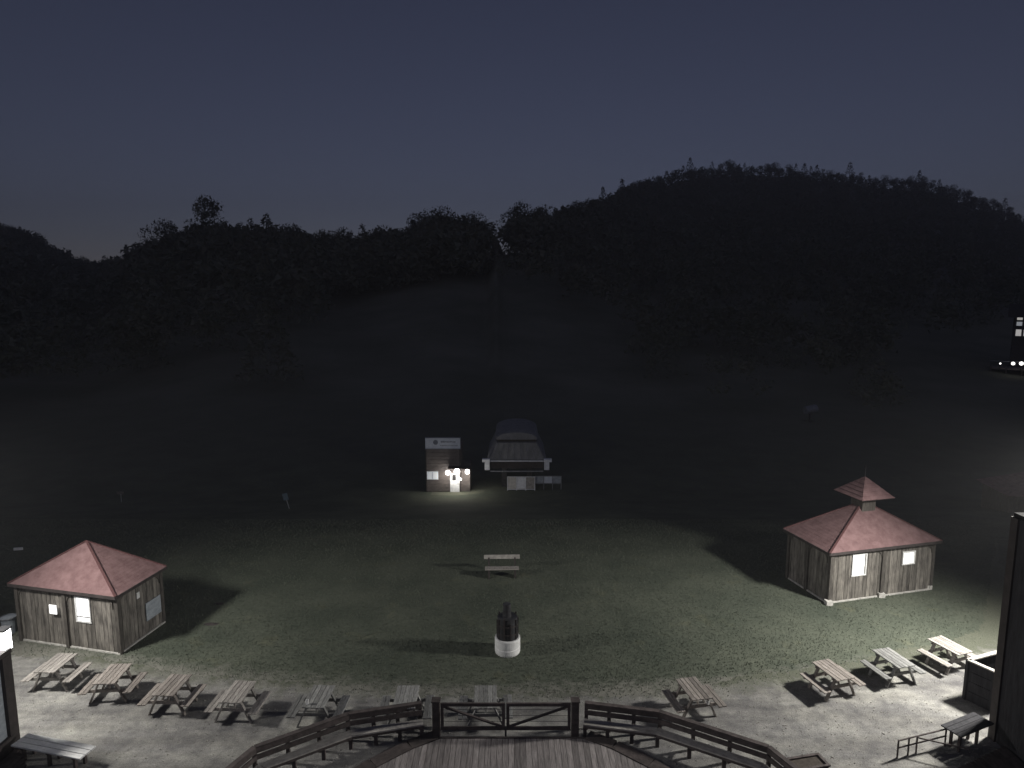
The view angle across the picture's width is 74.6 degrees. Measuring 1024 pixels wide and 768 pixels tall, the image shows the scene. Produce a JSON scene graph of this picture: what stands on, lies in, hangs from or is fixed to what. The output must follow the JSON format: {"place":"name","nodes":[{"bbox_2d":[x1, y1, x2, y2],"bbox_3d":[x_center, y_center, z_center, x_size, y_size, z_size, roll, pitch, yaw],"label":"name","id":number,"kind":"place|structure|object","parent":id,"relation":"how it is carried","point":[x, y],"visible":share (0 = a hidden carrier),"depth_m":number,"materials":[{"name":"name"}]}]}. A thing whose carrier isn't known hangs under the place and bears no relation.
{"place":"outdoors","nodes":[
{"label":"outdoors","id":0,"kind":"place"},
{"bbox_2d":[431,490,484,494],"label":"path","id":1,"kind":"structure","parent":0,"point":[458,493],"depth_m":51.58,"materials":[{"name":"grey concrete"}]},
{"bbox_2d":[11,538,1008,767],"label":"gravel yard","id":2,"kind":"structure","parent":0,"point":[187,727],"depth_m":18.98,"materials":[{"name":"grey gravel"}]},
{"bbox_2d":[0,648,19,761],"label":"lodge wing","id":3,"kind":"structure","parent":2,"relation":"on","point":[9,730],"depth_m":17.38,"materials":[{"name":"wood"}]},
{"bbox_2d":[0,626,11,649],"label":"wall lamp","id":4,"kind":"object","parent":3,"relation":"attached to","point":[5,638],"visible":1,"depth_m":17.40,"materials":[{"name":"metal"}]},
{"bbox_2d":[0,748,26,767],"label":"landing","id":5,"kind":"object","parent":2,"relation":"on","point":[14,758],"visible":0.79,"depth_m":17.05,"materials":[{"name":"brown wood"}]},
{"bbox_2d":[11,733,95,767],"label":"plank bench","id":6,"kind":"object","parent":2,"relation":"on","point":[49,747],"visible":0.98,"depth_m":17.13,"materials":[{"name":"grey wood"}]},
{"bbox_2d":[20,653,91,691],"bbox_3d":[-13.921,8.856,20.563,1.496,0.729,1.072,0,8,1],"label":"picnic table","id":7,"kind":"object","parent":2,"relation":"on","point":[55,663],"visible":1,"depth_m":20.34,"materials":[{"name":"brown wood"}]},
{"bbox_2d":[77,663,147,703],"bbox_3d":[-11.848,8.938,19.979,1.500,0.730,1.071,-1,8,-4],"label":"picnic table","id":8,"kind":"object","parent":2,"relation":"on","point":[111,674],"visible":1,"depth_m":19.78,"materials":[{"name":"brown wood"}]},
{"bbox_2d":[137,674,206,715],"bbox_3d":[-9.800,9.017,19.414,1.497,0.731,1.071,0,8,2],"label":"picnic table","id":9,"kind":"object","parent":2,"relation":"on","point":[171,685],"visible":1,"depth_m":19.22,"materials":[{"name":"brown wood"}]},
{"bbox_2d":[203,680,271,723],"bbox_3d":[-7.770,9.064,19.088,1.501,0.729,1.072,0,8,3],"label":"picnic table","id":10,"kind":"object","parent":2,"relation":"on","point":[236,692],"visible":1,"depth_m":18.89,"materials":[{"name":"brown wood"}]},
{"bbox_2d":[286,685,350,727],"bbox_3d":[-5.412,9.094,18.870,1.500,0.730,1.072,0,8,2],"label":"picnic table","id":11,"kind":"object","parent":2,"relation":"on","point":[318,696],"visible":0.91,"depth_m":18.75,"materials":[{"name":"grey wood"}]},
{"bbox_2d":[226,701,423,767],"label":"bench railing","id":12,"kind":"object","parent":2,"relation":"on","point":[321,746],"visible":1,"depth_m":17.55,"materials":[{"name":"brown wood"}]},
{"bbox_2d":[377,685,434,727],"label":"picnic table","id":13,"kind":"object","parent":2,"relation":"on","point":[407,697],"visible":0.78,"depth_m":18.93,"materials":[{"name":"grey wood"}]},
{"bbox_2d":[458,685,512,725],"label":"picnic table","id":14,"kind":"object","parent":2,"relation":"on","point":[487,691],"visible":0.81,"depth_m":18.80,"materials":[{"name":"grey wood"}]},
{"bbox_2d":[15,652,992,767],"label":"loose stones","id":15,"kind":"object","parent":2,"relation":"on","point":[517,720],"visible":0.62,"depth_m":18.79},
{"bbox_2d":[354,731,669,767],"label":"deck","id":16,"kind":"structure","parent":2,"relation":"on","point":[614,753],"depth_m":17.43,"materials":[{"name":"brown wood"}]},
{"bbox_2d":[431,697,579,737],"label":"gate","id":17,"kind":"structure","parent":16,"relation":"attached to","point":[572,706],"depth_m":18.07,"materials":[{"name":"brown wood"}]},
{"bbox_2d":[583,700,798,767],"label":"bench railing","id":18,"kind":"object","parent":2,"relation":"on","point":[608,726],"visible":1,"depth_m":17.58,"materials":[{"name":"brown wood"}]},
{"bbox_2d":[662,677,726,716],"bbox_3d":[5.200,9.041,19.246,1.500,0.730,1.071,-2,8,-12],"label":"picnic table","id":19,"kind":"object","parent":2,"relation":"on","point":[694,689],"visible":0.99,"depth_m":19.08,"materials":[{"name":"brown wood"}]},
{"bbox_2d":[783,753,830,767],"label":"planter box","id":20,"kind":"object","parent":2,"relation":"on","point":[815,760],"visible":0.7,"depth_m":16.61,"materials":[{"name":"grey wood"}]},
{"bbox_2d":[800,659,865,701],"bbox_3d":[9.618,8.908,20.186,1.499,0.731,1.071,-2,8,-17],"label":"picnic table","id":21,"kind":"object","parent":2,"relation":"on","point":[834,671],"visible":1,"depth_m":20.01,"materials":[{"name":"brown wood"}]},
{"bbox_2d":[860,647,926,687],"bbox_3d":[11.810,8.816,20.850,1.498,0.729,1.071,-2,8,-14],"label":"picnic table","id":22,"kind":"object","parent":2,"relation":"on","point":[897,661],"visible":1,"depth_m":20.66,"materials":[{"name":"grey wood"}]},
{"bbox_2d":[896,729,969,758],"bbox_3d":[10.824,9.437,17.209,1.644,0.520,0.787,-2,8,-17],"label":"handrail","id":23,"kind":"object","parent":2,"relation":"on","point":[917,737],"visible":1,"depth_m":17.44,"materials":[{"name":"brown wood"}]},
{"bbox_2d":[917,635,976,674],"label":"picnic table","id":24,"kind":"object","parent":2,"relation":"on","point":[948,645],"visible":0.94,"depth_m":21.43,"materials":[{"name":"brown wood"}]},
{"bbox_2d":[941,712,993,751],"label":"side table","id":25,"kind":"object","parent":2,"relation":"on","point":[967,725],"visible":0.99,"depth_m":17.76,"materials":[{"name":"grey wood"}]},
{"bbox_2d":[962,650,996,710],"bbox_3d":[14.205,8.711,19.724,1.584,1.258,0.836,-3,9,-20],"label":"open bin","id":26,"kind":"object","parent":2,"relation":"on","point":[978,679],"visible":0.39,"depth_m":19.59,"materials":[{"name":"grey wood"}]},
{"bbox_2d":[0,176,1023,707],"bbox_3d":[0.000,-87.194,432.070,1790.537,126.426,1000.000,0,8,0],"label":"ground","id":27,"kind":"structure","parent":0,"point":[366,406],"depth_m":57.24,"materials":[{"name":"plant"}]},
{"bbox_2d":[0,613,16,633],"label":"rubbish bin","id":28,"kind":"object","parent":27,"relation":"on","point":[8,619],"visible":0.76,"depth_m":23.62,"materials":[{"name":"grey"}]},
{"bbox_2d":[73,256,89,263],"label":"leafy tree","id":29,"kind":"object","parent":27,"relation":"on","point":[83,258],"visible":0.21,"depth_m":307.52,"materials":[{"name":"green plant"}]},
{"bbox_2d":[7,540,166,654],"bbox_3d":[-14.811,7.200,23.626,4.570,3.564,2.545,2,8,13],"label":"hut","id":30,"kind":"object","parent":27,"relation":"on","point":[89,595],"visible":1,"depth_m":22.78,"materials":[{"name":"wood"}]},
{"bbox_2d":[74,596,91,623],"bbox_3d":[-14.305,7.523,22.420,0.620,0.910,0.060,2,8,13],"label":"window","id":31,"kind":"structure","parent":30,"relation":"in","point":[82,604],"depth_m":22.42,"materials":[{"name":"white glass"}]},
{"bbox_2d":[137,217,183,242],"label":"leafy tree","id":32,"kind":"object","parent":27,"relation":"on","point":[172,228],"visible":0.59,"depth_m":210.16,"materials":[{"name":"green plant"}]},
{"bbox_2d":[179,194,227,233],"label":"leafy tree","id":33,"kind":"object","parent":27,"relation":"on","point":[208,213],"visible":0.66,"depth_m":198.67,"materials":[{"name":"green plant"}]},
{"bbox_2d":[204,622,218,625],"bbox_3d":[-10.894,8.682,24.345,0.552,0.029,0.253,0,8,0],"label":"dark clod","id":34,"kind":"object","parent":27,"relation":"on","point":[211,624],"visible":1,"depth_m":24.30,"materials":[{"name":"brown soil"}]},
{"bbox_2d":[246,218,253,228],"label":"conifer tree","id":35,"kind":"object","parent":27,"relation":"on","point":[249,223],"visible":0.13,"depth_m":200.04,"materials":[{"name":"green plant"}]},
{"bbox_2d":[259,212,273,226],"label":"conifer tree","id":36,"kind":"object","parent":27,"relation":"on","point":[263,219],"visible":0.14,"depth_m":199.82,"materials":[{"name":"green plant"}]},
{"bbox_2d":[265,220,271,229],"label":"conifer tree","id":37,"kind":"object","parent":27,"relation":"on","point":[268,224],"visible":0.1,"depth_m":199.47,"materials":[{"name":"green plant"}]},
{"bbox_2d":[266,224,293,236],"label":"leafy tree","id":38,"kind":"object","parent":27,"relation":"on","point":[281,227],"visible":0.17,"depth_m":194.72,"materials":[{"name":"green plant"}]},
{"bbox_2d":[282,493,289,508],"bbox_3d":[-15.083,7.843,45.015,0.340,1.100,0.090,-14,8,2],"label":"trail marker","id":39,"kind":"object","parent":27,"relation":"on","point":[285,496],"visible":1,"depth_m":44.93,"materials":[{"name":"grey metal"}]},
{"bbox_2d":[284,222,302,233],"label":"leafy tree","id":40,"kind":"object","parent":27,"relation":"on","point":[296,228],"visible":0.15,"depth_m":200.82,"materials":[{"name":"green plant"}]},
{"bbox_2d":[316,229,334,241],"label":"leafy tree","id":41,"kind":"object","parent":27,"relation":"on","point":[322,232],"visible":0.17,"depth_m":200.09,"materials":[{"name":"green plant"}]},
{"bbox_2d":[318,232,341,241],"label":"leafy tree","id":42,"kind":"object","parent":27,"relation":"on","point":[329,235],"visible":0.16,"depth_m":197.22,"materials":[{"name":"green plant"}]},
{"bbox_2d":[327,231,352,244],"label":"leafy tree","id":43,"kind":"object","parent":27,"relation":"on","point":[347,241],"visible":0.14,"depth_m":195.47,"materials":[{"name":"green plant"}]},
{"bbox_2d":[331,226,353,243],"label":"leafy tree","id":44,"kind":"object","parent":27,"relation":"on","point":[343,233],"visible":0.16,"depth_m":200.24,"materials":[{"name":"green plant"}]},
{"bbox_2d":[357,224,367,237],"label":"conifer tree","id":45,"kind":"object","parent":27,"relation":"on","point":[363,230],"visible":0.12,"depth_m":200.65,"materials":[{"name":"green plant"}]},
{"bbox_2d":[372,225,399,235],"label":"leafy tree","id":46,"kind":"object","parent":27,"relation":"on","point":[383,230],"visible":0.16,"depth_m":200.91,"materials":[{"name":"green plant"}]},
{"bbox_2d":[408,219,416,233],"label":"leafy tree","id":47,"kind":"object","parent":27,"relation":"on","point":[415,223],"visible":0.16,"depth_m":198.15,"materials":[{"name":"green plant"}]},
{"bbox_2d":[402,219,433,233],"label":"leafy tree","id":48,"kind":"object","parent":27,"relation":"on","point":[420,227],"visible":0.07,"depth_m":190.74,"materials":[{"name":"green plant"}]},
{"bbox_2d":[406,212,433,228],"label":"leafy tree","id":49,"kind":"object","parent":27,"relation":"on","point":[418,217],"visible":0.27,"depth_m":197.91,"materials":[{"name":"green plant"}]},
{"bbox_2d":[426,207,464,224],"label":"leafy tree","id":50,"kind":"object","parent":27,"relation":"on","point":[449,218],"visible":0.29,"depth_m":197.64,"materials":[{"name":"green plant"}]},
{"bbox_2d":[416,205,479,226],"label":"leafy tree","id":51,"kind":"object","parent":27,"relation":"on","point":[434,212],"visible":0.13,"depth_m":198.78,"materials":[{"name":"green plant"}]},
{"bbox_2d":[426,441,471,491],"bbox_3d":[-4.888,6.751,52.894,3.515,3.854,3.320,0,8,0],"label":"lift hut","id":52,"kind":"object","parent":27,"relation":"on","point":[440,463],"visible":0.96,"depth_m":51.92,"materials":[{"name":"brown wood"}]},
{"bbox_2d":[427,471,437,479],"bbox_3d":[-6.140,7.063,51.918,0.900,0.680,0.070,0,8,0],"label":"window","id":53,"kind":"structure","parent":52,"relation":"in","point":[431,475],"depth_m":51.88,"materials":[{"name":"glass"}]},
{"bbox_2d":[425,437,460,448],"bbox_3d":[-5.310,4.483,51.988,2.760,0.920,0.997,0,8,0],"label":"roof sign","id":54,"kind":"object","parent":52,"relation":"on","point":[442,442],"visible":1,"depth_m":51.52,"materials":[{"name":"grey metal"}]},
{"bbox_2d":[450,473,459,491],"bbox_3d":[-4.430,7.633,51.988,0.720,1.500,0.090,0,8,0],"label":"door","id":55,"kind":"structure","parent":52,"relation":"in","point":[454,478],"depth_m":51.98,"materials":[{"name":"metal"}]},
{"bbox_2d":[463,211,504,239],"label":"leafy tree","id":56,"kind":"object","parent":27,"relation":"on","point":[469,215],"visible":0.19,"depth_m":205.15,"materials":[{"name":"green plant"}]},
{"bbox_2d":[484,554,519,578],"bbox_3d":[-0.422,7.693,28.319,1.520,0.888,0.445,0,8,-2],"label":"lawn bench","id":57,"kind":"object","parent":27,"relation":"on","point":[506,556],"visible":1,"depth_m":28.40,"materials":[{"name":"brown wood"}]},
{"bbox_2d":[495,602,519,657],"bbox_3d":[-0.150,8.122,22.398,0.850,1.680,0.850,0,8,0],"label":"wrapped post","id":58,"kind":"object","parent":27,"relation":"on","point":[507,640],"visible":1,"depth_m":22.14,"materials":[{"name":"metal"}]},
{"bbox_2d":[0,165,1023,410],"bbox_3d":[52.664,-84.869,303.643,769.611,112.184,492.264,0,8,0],"label":"forest","id":59,"kind":"object","parent":27,"relation":"on","point":[162,271],"visible":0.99,"depth_m":174.30,"materials":[{"name":"green plant"}]},
{"bbox_2d":[482,418,551,486],"bbox_3d":[0.380,5.650,55.110,5.360,4.770,6.825,0,8,0],"label":"lift terminal","id":60,"kind":"object","parent":27,"relation":"on","point":[516,443],"visible":0.98,"depth_m":52.02,"materials":[{"name":"grey metal"}]},
{"bbox_2d":[507,476,534,490],"bbox_3d":[0.715,7.777,52.483,2.180,1.145,0.080,0,8,0],"label":"panel fence","id":61,"kind":"object","parent":27,"relation":"on","point":[516,483],"visible":1,"depth_m":52.47,"materials":[{"name":"wood"}]},
{"bbox_2d":[500,199,542,223],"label":"leafy tree","id":62,"kind":"object","parent":27,"relation":"on","point":[515,210],"visible":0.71,"depth_m":221.70,"materials":[{"name":"green plant"}]},
{"bbox_2d":[530,208,549,220],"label":"leafy tree","id":63,"kind":"object","parent":27,"relation":"on","point":[541,211],"visible":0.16,"depth_m":227.82,"materials":[{"name":"green plant"}]},
{"bbox_2d":[535,476,561,489],"bbox_3d":[2.840,7.755,52.783,2.090,1.125,0.080,0,8,0],"label":"panel fence","id":64,"kind":"object","parent":27,"relation":"on","point":[552,480],"visible":1,"depth_m":52.75,"materials":[{"name":"grey wood"}]},
{"bbox_2d":[535,204,580,228],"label":"leafy tree","id":65,"kind":"object","parent":27,"relation":"on","point":[566,215],"visible":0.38,"depth_m":234.77,"materials":[{"name":"green plant"}]},
{"bbox_2d":[559,205,565,215],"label":"conifer tree","id":66,"kind":"object","parent":27,"relation":"on","point":[562,209],"visible":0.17,"depth_m":252.25,"materials":[{"name":"green plant"}]},
{"bbox_2d":[569,200,588,210],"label":"leafy tree","id":67,"kind":"object","parent":27,"relation":"on","point":[581,203],"visible":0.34,"depth_m":274.50,"materials":[{"name":"green plant"}]},
{"bbox_2d":[580,198,598,209],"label":"leafy tree","id":68,"kind":"object","parent":27,"relation":"on","point":[592,202],"visible":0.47,"depth_m":292.49,"materials":[{"name":"green plant"}]},
{"bbox_2d":[599,186,606,200],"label":"conifer tree","id":69,"kind":"object","parent":27,"relation":"on","point":[602,192],"visible":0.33,"depth_m":331.43,"materials":[{"name":"green plant"}]},
{"bbox_2d":[617,179,624,191],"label":"conifer tree","id":70,"kind":"object","parent":27,"relation":"on","point":[623,181],"visible":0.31,"depth_m":388.12,"materials":[{"name":"green plant"}]},
{"bbox_2d":[629,181,644,188],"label":"leafy tree","id":71,"kind":"object","parent":27,"relation":"on","point":[631,184],"visible":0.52,"depth_m":415.48,"materials":[{"name":"green plant"}]},
{"bbox_2d":[684,157,693,173],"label":"conifer tree","id":72,"kind":"object","parent":27,"relation":"on","point":[690,165],"visible":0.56,"depth_m":502.21,"materials":[{"name":"green plant"}]},
{"bbox_2d":[724,159,735,167],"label":"leafy tree","id":73,"kind":"object","parent":27,"relation":"on","point":[727,164],"visible":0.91,"depth_m":523.59,"materials":[{"name":"green plant"}]},
{"bbox_2d":[767,162,780,170],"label":"leafy tree","id":74,"kind":"object","parent":27,"relation":"on","point":[774,163],"visible":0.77,"depth_m":526.09,"materials":[{"name":"green plant"}]},
{"bbox_2d":[801,163,810,177],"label":"conifer tree","id":75,"kind":"object","parent":27,"relation":"on","point":[804,165],"visible":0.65,"depth_m":525.32,"materials":[{"name":"green plant"}]},
{"bbox_2d":[802,404,818,422],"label":"snow gun","id":76,"kind":"object","parent":27,"relation":"on","point":[811,409],"visible":1,"depth_m":76.11,"materials":[{"name":"metal"}]},
{"bbox_2d":[844,162,857,180],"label":"conifer tree","id":77,"kind":"object","parent":27,"relation":"on","point":[850,163],"visible":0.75,"depth_m":531.07,"materials":[{"name":"green plant"}]},
{"bbox_2d":[850,173,863,180],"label":"leafy tree","id":78,"kind":"object","parent":27,"relation":"on","point":[857,178],"visible":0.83,"depth_m":529.06,"materials":[{"name":"green plant"}]},
{"bbox_2d":[783,468,942,605],"bbox_3d":[14.233,5.848,27.367,5.286,5.200,2.869,-2,8,-14],"label":"hut","id":79,"kind":"object","parent":27,"relation":"on","point":[861,546],"visible":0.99,"depth_m":26.57,"materials":[{"name":"wood"}]},
{"bbox_2d":[851,553,867,576],"bbox_3d":[13.467,7.009,26.075,0.680,0.910,0.060,-2,8,-14],"label":"window","id":80,"kind":"structure","parent":79,"relation":"in","point":[858,560],"depth_m":26.07,"materials":[{"name":"white glass"}]},
{"bbox_2d":[901,550,915,564],"bbox_3d":[15.720,6.889,26.645,0.620,0.550,0.060,-2,8,-14],"label":"window","id":81,"kind":"structure","parent":79,"relation":"in","point":[908,557],"depth_m":26.65,"materials":[{"name":"white glass"}]},
{"bbox_2d":[872,175,891,185],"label":"leafy tree","id":82,"kind":"object","parent":27,"relation":"on","point":[884,178],"visible":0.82,"depth_m":527.46,"materials":[{"name":"green plant"}]},
{"bbox_2d":[890,177,905,184],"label":"leafy tree","id":83,"kind":"object","parent":27,"relation":"on","point":[897,181],"visible":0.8,"depth_m":528.68,"materials":[{"name":"green plant"}]},
{"bbox_2d":[919,176,928,183],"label":"leafy tree","id":84,"kind":"object","parent":27,"relation":"on","point":[922,179],"visible":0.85,"depth_m":515.21,"materials":[{"name":"green plant"}]},
{"bbox_2d":[947,184,964,194],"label":"leafy tree","id":85,"kind":"object","parent":27,"relation":"on","point":[952,188],"visible":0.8,"depth_m":506.61,"materials":[{"name":"green plant"}]},
{"bbox_2d":[962,189,973,198],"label":"leafy tree","id":86,"kind":"object","parent":27,"relation":"on","point":[969,192],"visible":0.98,"depth_m":498.04,"materials":[{"name":"green plant"}]},
{"bbox_2d":[985,198,998,206],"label":"leafy tree","id":87,"kind":"object","parent":27,"relation":"on","point":[992,201],"visible":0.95,"depth_m":483.91,"materials":[{"name":"green plant"}]},
{"bbox_2d":[975,472,1023,512],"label":"shed","id":88,"kind":"structure","parent":27,"relation":"on","point":[1003,493],"depth_m":43.77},
{"bbox_2d":[1000,198,1008,212],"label":"conifer tree","id":89,"kind":"object","parent":27,"relation":"on","point":[1004,205],"visible":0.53,"depth_m":481.31,"materials":[{"name":"green plant"}]},
{"bbox_2d":[987,512,1023,762],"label":"lodge wing","id":90,"kind":"structure","parent":27,"relation":"on","point":[1006,718],"depth_m":17.39,"materials":[{"name":"wood"}]},
{"bbox_2d":[989,304,1023,375],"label":"chalet","id":91,"kind":"object","parent":27,"relation":"on","point":[1016,311],"visible":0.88,"depth_m":106.38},
{"bbox_2d":[1015,329,1021,335],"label":"window","id":92,"kind":"structure","parent":91,"relation":"in","point":[1018,332],"depth_m":106.11,"materials":[{"name":"white glass"}]},
{"bbox_2d":[1016,321,1022,325],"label":"window","id":93,"kind":"structure","parent":91,"relation":"in","point":[1018,323],"depth_m":105.96,"materials":[{"name":"grey glass"}]},
{"bbox_2d":[1005,206,1013,215],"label":"leafy tree","id":94,"kind":"object","parent":27,"relation":"on","point":[1008,210],"visible":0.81,"depth_m":476.66,"materials":[{"name":"green plant"}]},
{"bbox_2d":[0,0,1023,262],"label":"sky","id":95,"kind":"structure","parent":0,"point":[116,115],"materials":[{"name":"blue"}]}
]}

